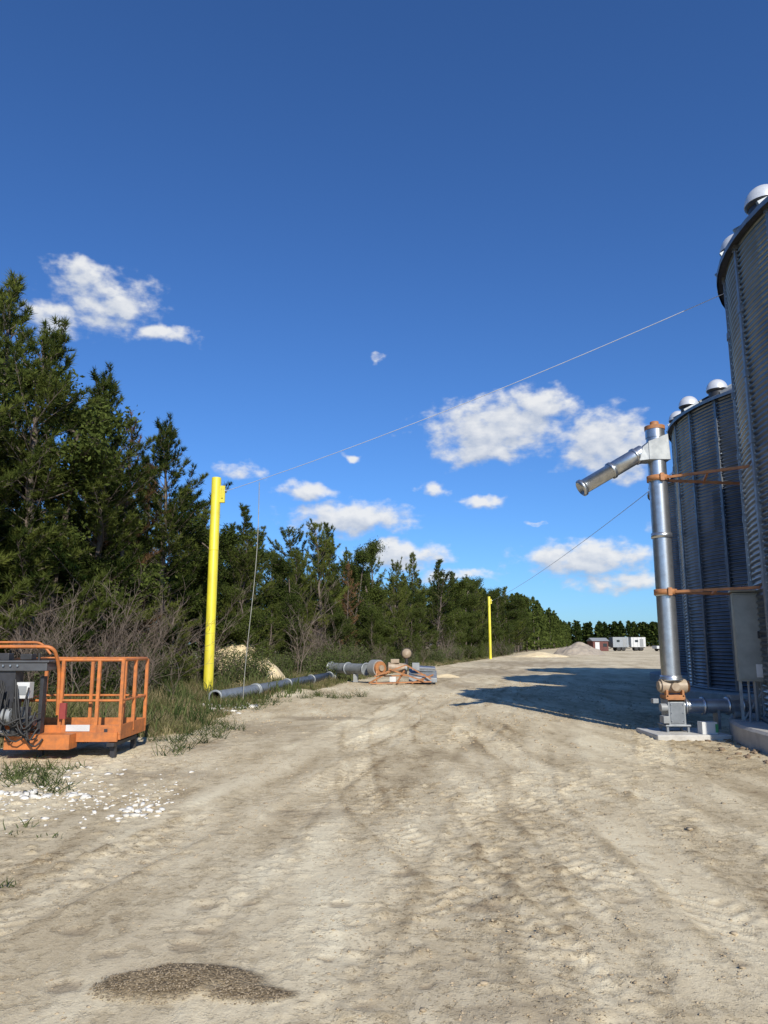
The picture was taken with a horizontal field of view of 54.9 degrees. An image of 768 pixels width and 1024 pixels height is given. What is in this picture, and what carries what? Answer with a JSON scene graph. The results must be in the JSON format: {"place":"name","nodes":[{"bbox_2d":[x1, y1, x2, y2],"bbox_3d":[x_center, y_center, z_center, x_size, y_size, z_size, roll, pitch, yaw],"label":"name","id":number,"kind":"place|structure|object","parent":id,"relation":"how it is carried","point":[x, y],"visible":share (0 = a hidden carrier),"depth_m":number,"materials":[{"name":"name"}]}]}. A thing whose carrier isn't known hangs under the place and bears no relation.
{"place":"outdoors","nodes":[
{"label":"outdoors","id":0,"kind":"place"},
{"bbox_2d":[0,645,767,1023],"bbox_3d":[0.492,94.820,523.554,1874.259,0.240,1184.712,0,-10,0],"label":"ground","id":1,"kind":"structure","parent":0,"point":[240,903],"depth_m":5.42,"materials":[{"name":"soil"}]},
{"bbox_2d":[0,548,34,606],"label":"oak tree","id":2,"kind":"object","parent":1,"relation":"on","point":[2,581],"visible":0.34,"depth_m":17.16,"materials":[{"name":"green plant"}]},
{"bbox_2d":[0,345,63,652],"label":"pine tree","id":3,"kind":"object","parent":1,"relation":"on","point":[10,477],"visible":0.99,"depth_m":15.63,"materials":[{"name":"green plant"}]},
{"bbox_2d":[8,648,68,705],"bbox_3d":[-7.626,3.649,15.577,1.952,1.535,2.050,-4,-11,22],"label":"shrub","id":4,"kind":"object","parent":1,"relation":"on","point":[36,683],"visible":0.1,"depth_m":15.53,"materials":[{"name":"green plant"}]},
{"bbox_2d":[0,267,88,652],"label":"pine tree","id":5,"kind":"object","parent":1,"relation":"on","point":[11,300],"visible":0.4,"depth_m":19.21,"materials":[{"name":"green plant"}]},
{"bbox_2d":[0,577,106,705],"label":"bare brush","id":6,"kind":"object","parent":1,"relation":"on","point":[53,640],"visible":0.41,"depth_m":15.63,"materials":[{"name":"plant"}]},
{"bbox_2d":[22,602,89,687],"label":"oak tree","id":7,"kind":"object","parent":1,"relation":"on","point":[64,611],"visible":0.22,"depth_m":17.62,"materials":[{"name":"green plant"}]},
{"bbox_2d":[0,313,134,675],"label":"pine tree","id":8,"kind":"object","parent":1,"relation":"on","point":[53,341],"visible":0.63,"depth_m":17.71,"materials":[{"name":"green plant"}]},
{"bbox_2d":[0,641,149,757],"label":"boom lift","id":9,"kind":"object","parent":1,"relation":"on","point":[22,728],"visible":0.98,"depth_m":10.47,"materials":[{"name":"orange paint"}]},
{"bbox_2d":[0,352,177,627],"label":"oak tree","id":10,"kind":"object","parent":1,"relation":"on","point":[83,453],"visible":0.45,"depth_m":18.83,"materials":[{"name":"green plant"}]},
{"bbox_2d":[2,560,177,698],"bbox_3d":[-7.063,2.833,16.973,3.589,3.588,4.432,-7,-12,33],"label":"bare brush","id":11,"kind":"object","parent":1,"relation":"on","point":[98,648],"visible":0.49,"depth_m":17.37,"materials":[{"name":"plant"}]},
{"bbox_2d":[48,639,135,698],"bbox_3d":[-7.150,3.866,17.671,2.372,1.834,2.177,-9,-13,40],"label":"shrub","id":12,"kind":"object","parent":1,"relation":"on","point":[83,676],"visible":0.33,"depth_m":17.27,"materials":[{"name":"green plant"}]},
{"bbox_2d":[2,360,190,683],"bbox_3d":[-8.073,0.411,20.562,4.140,9.640,5.695,-4,-11,20],"label":"pine tree","id":13,"kind":"object","parent":1,"relation":"on","point":[72,570],"visible":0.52,"depth_m":20.27,"materials":[{"name":"green plant"}]},
{"bbox_2d":[27,428,165,672],"bbox_3d":[-8.513,1.202,21.612,4.632,8.542,4.902,3,-9,-16],"label":"pine tree","id":14,"kind":"object","parent":1,"relation":"on","point":[93,539],"visible":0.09,"depth_m":21.77,"materials":[{"name":"green plant"}]},
{"bbox_2d":[64,441,160,676],"bbox_3d":[-8.953,1.760,23.976,3.556,8.231,4.466,5,-11,-16],"label":"oak tree","id":15,"kind":"object","parent":1,"relation":"on","point":[142,552],"visible":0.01,"depth_m":23.69,"materials":[{"name":"green plant"}]},
{"bbox_2d":[77,544,155,674],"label":"oak tree","id":16,"kind":"object","parent":1,"relation":"on","point":[91,561],"visible":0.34,"depth_m":20.33,"materials":[{"name":"green plant"}]},
{"bbox_2d":[79,410,170,664],"bbox_3d":[-7.946,1.121,22.415,2.864,8.864,3.379,-6,-12,32],"label":"pine tree","id":17,"kind":"object","parent":1,"relation":"on","point":[151,523],"visible":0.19,"depth_m":22.64,"materials":[{"name":"green plant"}]},
{"bbox_2d":[0,702,257,833],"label":"concrete rubble","id":18,"kind":"object","parent":1,"relation":"on","point":[33,795],"visible":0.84,"depth_m":7.80,"materials":[{"name":"concrete"}]},
{"bbox_2d":[34,600,224,698],"bbox_3d":[-6.227,3.536,18.766,4.748,2.831,3.124,-1,-10,5],"label":"bare brush","id":19,"kind":"object","parent":1,"relation":"on","point":[147,652],"visible":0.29,"depth_m":18.09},
{"bbox_2d":[60,579,202,689],"bbox_3d":[-6.846,3.369,19.535,3.432,3.432,4.239,-3,-10,16],"label":"bare brush","id":20,"kind":"object","parent":1,"relation":"on","point":[155,633],"visible":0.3,"depth_m":19.94,"materials":[{"name":"plant"}]},
{"bbox_2d":[81,605,193,693],"bbox_3d":[-6.089,3.604,19.086,3.468,2.808,2.808,-4,-11,20],"label":"bare brush","id":21,"kind":"object","parent":1,"relation":"on","point":[140,674],"visible":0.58,"depth_m":18.69,"materials":[{"name":"plant"}]},
{"bbox_2d":[113,646,177,695],"bbox_3d":[-6.980,4.531,20.798,2.079,1.635,2.183,8,-13,-38],"label":"shrub","id":22,"kind":"object","parent":1,"relation":"on","point":[157,676],"visible":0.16,"depth_m":20.74,"materials":[{"name":"green plant"}]},
{"bbox_2d":[122,459,185,654],"bbox_3d":[-8.459,2.162,26.083,2.582,8.202,3.286,7,-12,-33],"label":"pine tree","id":23,"kind":"object","parent":1,"relation":"on","point":[156,528],"visible":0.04,"depth_m":26.01,"materials":[{"name":"green plant"}]},
{"bbox_2d":[82,411,232,676],"bbox_3d":[-7.476,1.221,24.485,4.046,9.421,5.566,-4,-11,20],"label":"pine tree","id":24,"kind":"object","parent":1,"relation":"on","point":[163,446],"visible":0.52,"depth_m":24.49,"materials":[{"name":"green plant"}]},
{"bbox_2d":[144,598,202,683],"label":"pine tree","id":25,"kind":"object","parent":1,"relation":"on","point":[180,624],"visible":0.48,"depth_m":22.59,"materials":[{"name":"green plant"}]},
{"bbox_2d":[149,656,197,687],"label":"shrub","id":26,"kind":"object","parent":1,"relation":"on","point":[185,678],"visible":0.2,"depth_m":22.52,"materials":[{"name":"green plant"}]},
{"bbox_2d":[138,481,221,670],"bbox_3d":[-8.771,2.839,30.772,4.399,8.550,5.949,0,-10,-2],"label":"pine tree","id":27,"kind":"object","parent":1,"relation":"on","point":[195,647],"visible":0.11,"depth_m":30.49,"materials":[{"name":"green plant"}]},
{"bbox_2d":[0,687,371,887],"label":"weed tufts","id":28,"kind":"object","parent":1,"relation":"on","point":[15,776],"visible":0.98,"depth_m":9.68,"materials":[{"name":"green plant"}]},
{"bbox_2d":[87,962,289,1004],"bbox_3d":[-0.901,2.204,3.492,0.941,0.054,0.406,0,-10,0],"label":"gravel patch","id":29,"kind":"object","parent":1,"relation":"on","point":[171,975],"visible":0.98,"depth_m":3.43,"materials":[{"name":"gravel"}]},
{"bbox_2d":[172,500,227,661],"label":"pine tree","id":30,"kind":"object","parent":1,"relation":"on","point":[205,512],"visible":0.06,"depth_m":38.85,"materials":[{"name":"green plant"}]},
{"bbox_2d":[173,637,243,685],"bbox_3d":[-5.783,5.090,24.547,2.479,1.857,2.362,4,-11,-22],"label":"shrub","id":31,"kind":"object","parent":1,"relation":"on","point":[216,667],"visible":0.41,"depth_m":24.54,"materials":[{"name":"green plant"}]},
{"bbox_2d":[161,624,264,682],"bbox_3d":[-5.864,4.779,24.773,2.746,2.488,4.173,-4,-11,21],"label":"bare brush","id":32,"kind":"object","parent":1,"relation":"on","point":[214,655],"visible":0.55,"depth_m":23.87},
{"bbox_2d":[203,477,226,688],"bbox_3d":[-5.009,2.342,21.929,0.478,6.880,0.296,0,-10,0],"label":"yellow pole","id":33,"kind":"object","parent":1,"relation":"on","point":[218,491],"visible":0.91,"depth_m":21.90,"materials":[{"name":"metal"}]},
{"bbox_2d":[227,293,723,490],"bbox_3d":[0.950,-2.460,18.406,14.382,2.215,0.014,-7,-13,36],"label":"guy wire","id":34,"kind":"object","parent":33,"relation":"attached to","point":[493,391],"visible":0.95,"depth_m":17.10,"materials":[{"name":"metal"}]},
{"bbox_2d":[190,579,254,670],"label":"bare sapling","id":35,"kind":"object","parent":1,"relation":"on","point":[235,598],"visible":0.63,"depth_m":24.04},
{"bbox_2d":[165,512,281,648],"bbox_3d":[-6.455,3.342,28.474,3.899,6.712,4.584,-7,-12,33],"label":"oak tree","id":36,"kind":"object","parent":1,"relation":"on","point":[227,539],"visible":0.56,"depth_m":27.89,"materials":[{"name":"green plant"}]},
{"bbox_2d":[203,641,284,684],"bbox_3d":[-5.500,5.764,27.922,5.460,1.804,4.160,0,-10,0],"label":"sand pile","id":37,"kind":"object","parent":1,"relation":"on","point":[275,669],"visible":0.09,"depth_m":27.55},
{"bbox_2d":[214,639,276,686],"bbox_3d":[-4.840,5.455,26.421,2.394,1.793,2.280,6,-12,-31],"label":"shrub","id":38,"kind":"object","parent":1,"relation":"on","point":[261,672],"visible":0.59,"depth_m":26.21,"materials":[{"name":"green plant"}]},
{"bbox_2d":[217,578,274,661],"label":"oak tree","id":39,"kind":"object","parent":1,"relation":"on","point":[240,632],"visible":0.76,"depth_m":27.69,"materials":[{"name":"green plant"}]},
{"bbox_2d":[216,502,275,644],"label":"pine tree","id":40,"kind":"object","parent":1,"relation":"on","point":[245,511],"visible":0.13,"depth_m":37.60,"materials":[{"name":"green plant"}]},
{"bbox_2d":[216,533,278,652],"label":"pine tree","id":41,"kind":"object","parent":1,"relation":"on","point":[247,558],"visible":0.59,"depth_m":30.74,"materials":[{"name":"green plant"}]},
{"bbox_2d":[219,523,282,657],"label":"pine tree","id":42,"kind":"object","parent":1,"relation":"on","point":[261,536],"visible":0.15,"depth_m":40.44,"materials":[{"name":"green plant"}]},
{"bbox_2d":[1,654,507,743],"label":"grass verge","id":43,"kind":"object","parent":1,"relation":"on","point":[326,684],"depth_m":16.58,"materials":[{"name":"plant"}]},
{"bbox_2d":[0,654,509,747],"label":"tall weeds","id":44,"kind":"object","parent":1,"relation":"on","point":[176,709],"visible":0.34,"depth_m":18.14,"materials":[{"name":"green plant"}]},
{"bbox_2d":[217,543,303,647],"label":"oak tree","id":45,"kind":"object","parent":1,"relation":"on","point":[280,624],"visible":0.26,"depth_m":32.36,"materials":[{"name":"green plant"}]},
{"bbox_2d":[208,671,333,700],"bbox_3d":[-3.375,5.971,25.650,0.400,0.400,13.161,-2,-10,9],"label":"grey pipe","id":46,"kind":"object","parent":1,"relation":"on","point":[280,683],"visible":0.61,"depth_m":22.71,"materials":[{"name":"metal"}]},
{"bbox_2d":[256,603,287,658],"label":"pine tree","id":47,"kind":"object","parent":1,"relation":"on","point":[275,637],"visible":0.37,"depth_m":31.48,"materials":[{"name":"green plant"}]},
{"bbox_2d":[268,647,296,672],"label":"shrub","id":48,"kind":"object","parent":1,"relation":"on","point":[287,666],"visible":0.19,"depth_m":30.35,"materials":[{"name":"green plant"}]},
{"bbox_2d":[256,560,311,656],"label":"oak tree","id":49,"kind":"object","parent":1,"relation":"on","point":[270,598],"visible":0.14,"depth_m":43.77,"materials":[{"name":"green plant"}]},
{"bbox_2d":[266,549,310,658],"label":"oak tree","id":50,"kind":"object","parent":1,"relation":"on","point":[282,567],"visible":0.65,"depth_m":34.83,"materials":[{"name":"green plant"}]},
{"bbox_2d":[273,626,313,670],"bbox_3d":[-4.119,6.406,33.698,1.996,2.500,1.623,-10,-14,38],"label":"shrub","id":51,"kind":"object","parent":1,"relation":"on","point":[299,631],"visible":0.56,"depth_m":33.69,"materials":[{"name":"green plant"}]},
{"bbox_2d":[266,524,327,638],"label":"pine tree","id":52,"kind":"object","parent":1,"relation":"on","point":[289,543],"visible":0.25,"depth_m":46.76,"materials":[{"name":"green plant"}]},
{"bbox_2d":[272,547,322,660],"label":"pine tree","id":53,"kind":"object","parent":1,"relation":"on","point":[300,571],"visible":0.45,"depth_m":38.07,"materials":[{"name":"green plant"}]},
{"bbox_2d":[278,570,340,671],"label":"bare sapling","id":54,"kind":"object","parent":1,"relation":"on","point":[298,658],"visible":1,"depth_m":31.31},
{"bbox_2d":[289,582,335,673],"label":"bare sapling","id":55,"kind":"object","parent":1,"relation":"on","point":[304,647],"visible":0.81,"depth_m":32.35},
{"bbox_2d":[281,608,346,660],"bbox_3d":[-3.757,6.229,35.591,4.239,3.432,3.433,-10,-14,44],"label":"bare brush","id":56,"kind":"object","parent":1,"relation":"on","point":[322,635],"visible":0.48,"depth_m":35.19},
{"bbox_2d":[285,646,343,674],"bbox_3d":[-3.150,6.649,32.456,2.472,1.538,2.171,-7,-12,35],"label":"shrub","id":57,"kind":"object","parent":1,"relation":"on","point":[309,663],"visible":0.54,"depth_m":32.39,"materials":[{"name":"green plant"}]},
{"bbox_2d":[297,522,343,648],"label":"pine tree","id":58,"kind":"object","parent":1,"relation":"on","point":[325,527],"visible":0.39,"depth_m":41.47,"materials":[{"name":"green plant"}]},
{"bbox_2d":[300,518,349,660],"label":"pine tree","id":59,"kind":"object","parent":1,"relation":"on","point":[317,564],"visible":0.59,"depth_m":40.44,"materials":[{"name":"green plant"}]},
{"bbox_2d":[311,642,357,677],"bbox_3d":[-2.567,6.875,34.130,2.267,1.698,2.159,6,-12,-29],"label":"shrub","id":60,"kind":"object","parent":1,"relation":"on","point":[334,658],"visible":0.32,"depth_m":33.89,"materials":[{"name":"green plant"}]},
{"bbox_2d":[307,562,361,651],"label":"pine tree","id":61,"kind":"object","parent":1,"relation":"on","point":[345,585],"visible":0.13,"depth_m":44.04,"materials":[{"name":"green plant"}]},
{"bbox_2d":[313,591,356,653],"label":"oak tree","id":62,"kind":"object","parent":1,"relation":"on","point":[338,617],"visible":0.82,"depth_m":39.06,"materials":[{"name":"green plant"}]},
{"bbox_2d":[326,635,368,663],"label":"shrub","id":63,"kind":"object","parent":1,"relation":"on","point":[357,655],"visible":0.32,"depth_m":38.70,"materials":[{"name":"green plant"}]},
{"bbox_2d":[332,561,363,648],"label":"pine tree","id":64,"kind":"object","parent":1,"relation":"on","point":[347,610],"visible":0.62,"depth_m":43.93,"materials":[{"name":"green plant"}]},
{"bbox_2d":[329,539,393,641],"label":"oak tree","id":65,"kind":"object","parent":1,"relation":"on","point":[365,556],"visible":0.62,"depth_m":45.89,"materials":[{"name":"green plant"}]},
{"bbox_2d":[344,555,397,656],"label":"pine tree","id":66,"kind":"object","parent":1,"relation":"on","point":[378,581],"visible":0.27,"depth_m":51.16,"materials":[{"name":"green plant"}]},
{"bbox_2d":[335,558,409,644],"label":"oak tree","id":67,"kind":"object","parent":1,"relation":"on","point":[377,594],"visible":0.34,"depth_m":48.32,"materials":[{"name":"green plant"}]},
{"bbox_2d":[362,611,383,658],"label":"pine tree","id":68,"kind":"object","parent":1,"relation":"on","point":[369,635],"visible":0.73,"depth_m":42.51,"materials":[{"name":"green plant"}]},
{"bbox_2d":[358,606,395,655],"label":"oak tree","id":69,"kind":"object","parent":1,"relation":"on","point":[379,624],"visible":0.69,"depth_m":44.40,"materials":[{"name":"green plant"}]},
{"bbox_2d":[326,648,436,683],"bbox_3d":[-0.471,6.404,30.904,5.453,1.430,2.581,-5,-11,25],"label":"auger conveyor","id":70,"kind":"object","parent":1,"relation":"on","point":[417,673],"visible":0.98,"depth_m":30.31,"materials":[{"name":"metal"}]},
{"bbox_2d":[0,747,767,1023],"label":"dirt clods","id":71,"kind":"object","parent":1,"relation":"on","point":[482,982],"visible":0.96,"depth_m":5.54,"materials":[{"name":"soil"}]},
{"bbox_2d":[384,574,415,649],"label":"pine tree","id":72,"kind":"object","parent":1,"relation":"on","point":[392,586],"visible":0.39,"depth_m":53.55,"materials":[{"name":"green plant"}]},
{"bbox_2d":[379,556,422,652],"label":"pine tree","id":73,"kind":"object","parent":1,"relation":"on","point":[396,568],"visible":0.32,"depth_m":55.37,"materials":[{"name":"green plant"}]},
{"bbox_2d":[389,611,413,660],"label":"pine tree","id":74,"kind":"object","parent":1,"relation":"on","point":[402,638],"visible":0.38,"depth_m":50.00,"materials":[{"name":"green plant"}]},
{"bbox_2d":[390,607,428,654],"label":"oak tree","id":75,"kind":"object","parent":1,"relation":"on","point":[414,635],"visible":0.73,"depth_m":51.42,"materials":[{"name":"green plant"}]},
{"bbox_2d":[400,552,437,648],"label":"pine tree","id":76,"kind":"object","parent":1,"relation":"on","point":[414,581],"visible":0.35,"depth_m":73.82,"materials":[{"name":"green plant"}]},
{"bbox_2d":[401,590,440,646],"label":"oak tree","id":77,"kind":"object","parent":1,"relation":"on","point":[412,600],"visible":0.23,"depth_m":63.81,"materials":[{"name":"green plant"}]},
{"bbox_2d":[409,601,437,653],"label":"pine tree","id":78,"kind":"object","parent":1,"relation":"on","point":[418,604],"visible":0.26,"depth_m":61.76,"materials":[{"name":"green plant"}]},
{"bbox_2d":[121,680,727,749],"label":"dirt clods","id":79,"kind":"object","parent":1,"relation":"on","point":[345,715],"visible":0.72,"depth_m":18.04,"materials":[{"name":"soil"}]},
{"bbox_2d":[413,570,460,653],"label":"pine tree","id":80,"kind":"object","parent":1,"relation":"on","point":[437,597],"visible":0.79,"depth_m":67.04,"materials":[{"name":"green plant"}]},
{"bbox_2d":[428,646,449,662],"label":"shrub","id":81,"kind":"object","parent":1,"relation":"on","point":[436,656],"visible":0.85,"depth_m":57.24,"materials":[{"name":"green plant"}]},
{"bbox_2d":[421,558,461,651],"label":"pine tree","id":82,"kind":"object","parent":1,"relation":"on","point":[438,565],"visible":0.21,"depth_m":80.54,"materials":[{"name":"green plant"}]},
{"bbox_2d":[424,588,469,642],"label":"oak tree","id":83,"kind":"object","parent":1,"relation":"on","point":[458,596],"visible":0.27,"depth_m":72.66,"materials":[{"name":"green plant"}]},
{"bbox_2d":[421,576,473,643],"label":"oak tree","id":84,"kind":"object","parent":1,"relation":"on","point":[463,584],"visible":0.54,"depth_m":69.90,"materials":[{"name":"green plant"}]},
{"bbox_2d":[451,595,470,644],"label":"oak tree","id":85,"kind":"object","parent":1,"relation":"on","point":[457,603],"visible":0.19,"depth_m":75.88,"materials":[{"name":"green plant"}]},
{"bbox_2d":[461,619,480,647],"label":"oak tree","id":86,"kind":"object","parent":1,"relation":"on","point":[470,639],"visible":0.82,"depth_m":78.31,"materials":[{"name":"green plant"}]},
{"bbox_2d":[458,575,488,643],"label":"oak tree","id":87,"kind":"object","parent":1,"relation":"on","point":[468,601],"visible":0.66,"depth_m":82.25,"materials":[{"name":"green plant"}]},
{"bbox_2d":[488,597,491,658],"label":"yellow pole","id":88,"kind":"object","parent":1,"relation":"on","point":[489,624],"visible":0.92,"depth_m":79.00,"materials":[{"name":"metal"}]},
{"bbox_2d":[483,588,504,639],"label":"oak tree","id":89,"kind":"object","parent":1,"relation":"on","point":[495,594],"visible":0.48,"depth_m":104.40,"materials":[{"name":"green plant"}]},
{"bbox_2d":[491,622,506,647],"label":"oak tree","id":90,"kind":"object","parent":1,"relation":"on","point":[498,638],"visible":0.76,"depth_m":98.65,"materials":[{"name":"green plant"}]},
{"bbox_2d":[491,597,508,641],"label":"pine tree","id":91,"kind":"object","parent":1,"relation":"on","point":[498,614],"visible":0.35,"depth_m":107.36,"materials":[{"name":"green plant"}]},
{"bbox_2d":[502,596,525,629],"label":"oak tree","id":92,"kind":"object","parent":1,"relation":"on","point":[515,614],"visible":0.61,"depth_m":123.70,"materials":[{"name":"green plant"}]},
{"bbox_2d":[484,591,572,651],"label":"distant woodland","id":93,"kind":"object","parent":1,"relation":"on","point":[551,629],"visible":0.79,"depth_m":193.21,"materials":[{"name":"green plant"}]},
{"bbox_2d":[513,652,567,656],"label":"dirt mound","id":94,"kind":"object","parent":1,"relation":"on","point":[539,654],"visible":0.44,"depth_m":89.37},
{"bbox_2d":[554,642,604,654],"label":"dirt mound","id":95,"kind":"object","parent":1,"relation":"on","point":[579,648],"visible":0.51,"depth_m":107.92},
{"bbox_2d":[587,638,608,650],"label":"red shed","id":96,"kind":"structure","parent":1,"relation":"on","point":[601,644],"depth_m":163.99,"materials":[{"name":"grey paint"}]},
{"bbox_2d":[564,620,658,646],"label":"distant tree line","id":97,"kind":"object","parent":1,"relation":"on","point":[647,631],"visible":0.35,"depth_m":425.24,"materials":[{"name":"green plant"}]},
{"bbox_2d":[609,637,628,650],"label":"box trailer","id":98,"kind":"object","parent":1,"relation":"on","point":[618,643],"visible":1,"depth_m":164.37,"materials":[{"name":"metal"}]},
{"bbox_2d":[626,637,645,650],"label":"box trailer","id":99,"kind":"object","parent":1,"relation":"on","point":[637,643],"visible":1,"depth_m":168.27,"materials":[{"name":"white paint"}]},
{"bbox_2d":[647,470,689,680],"bbox_3d":[17.400,1.869,32.983,11.120,12.089,11.120,0,-10,0],"label":"grain bin","id":100,"kind":"object","parent":1,"relation":"on","point":[654,675],"visible":0.04,"depth_m":31.66,"materials":[{"name":"metal"}]},
{"bbox_2d":[666,379,753,698],"bbox_3d":[14.280,-0.022,22.370,11.120,12.089,11.120,0,-10,0],"label":"grain bin","id":101,"kind":"object","parent":1,"relation":"on","point":[701,433],"visible":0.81,"depth_m":21.29,"materials":[{"name":"metal"}]},
{"bbox_2d":[705,739,767,763],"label":"mud clods","id":102,"kind":"object","parent":1,"relation":"on","point":[753,751],"visible":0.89,"depth_m":11.03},
{"bbox_2d":[715,184,767,753],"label":"grain bin","id":103,"kind":"object","parent":1,"relation":"on","point":[741,274],"visible":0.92,"depth_m":12.46,"materials":[{"name":"metal"}]},
{"bbox_2d":[728,590,765,721],"bbox_3d":[6.202,2.592,12.571,0.554,2.524,0.554,-3,-11,18],"label":"electrical cabinet","id":104,"kind":"object","parent":1,"relation":"on","point":[746,636],"visible":0.76,"depth_m":12.64,"materials":[{"name":"metal"}]},
{"bbox_2d":[0,0,767,643],"label":"sky","id":105,"kind":"structure","parent":0,"point":[297,232],"materials":[{"name":"blue"}]},
{"bbox_2d":[576,421,760,740],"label":"grain spout tower","id":106,"kind":"structure","parent":0,"point":[653,452],"depth_m":13.24,"materials":[{"name":"metal"}]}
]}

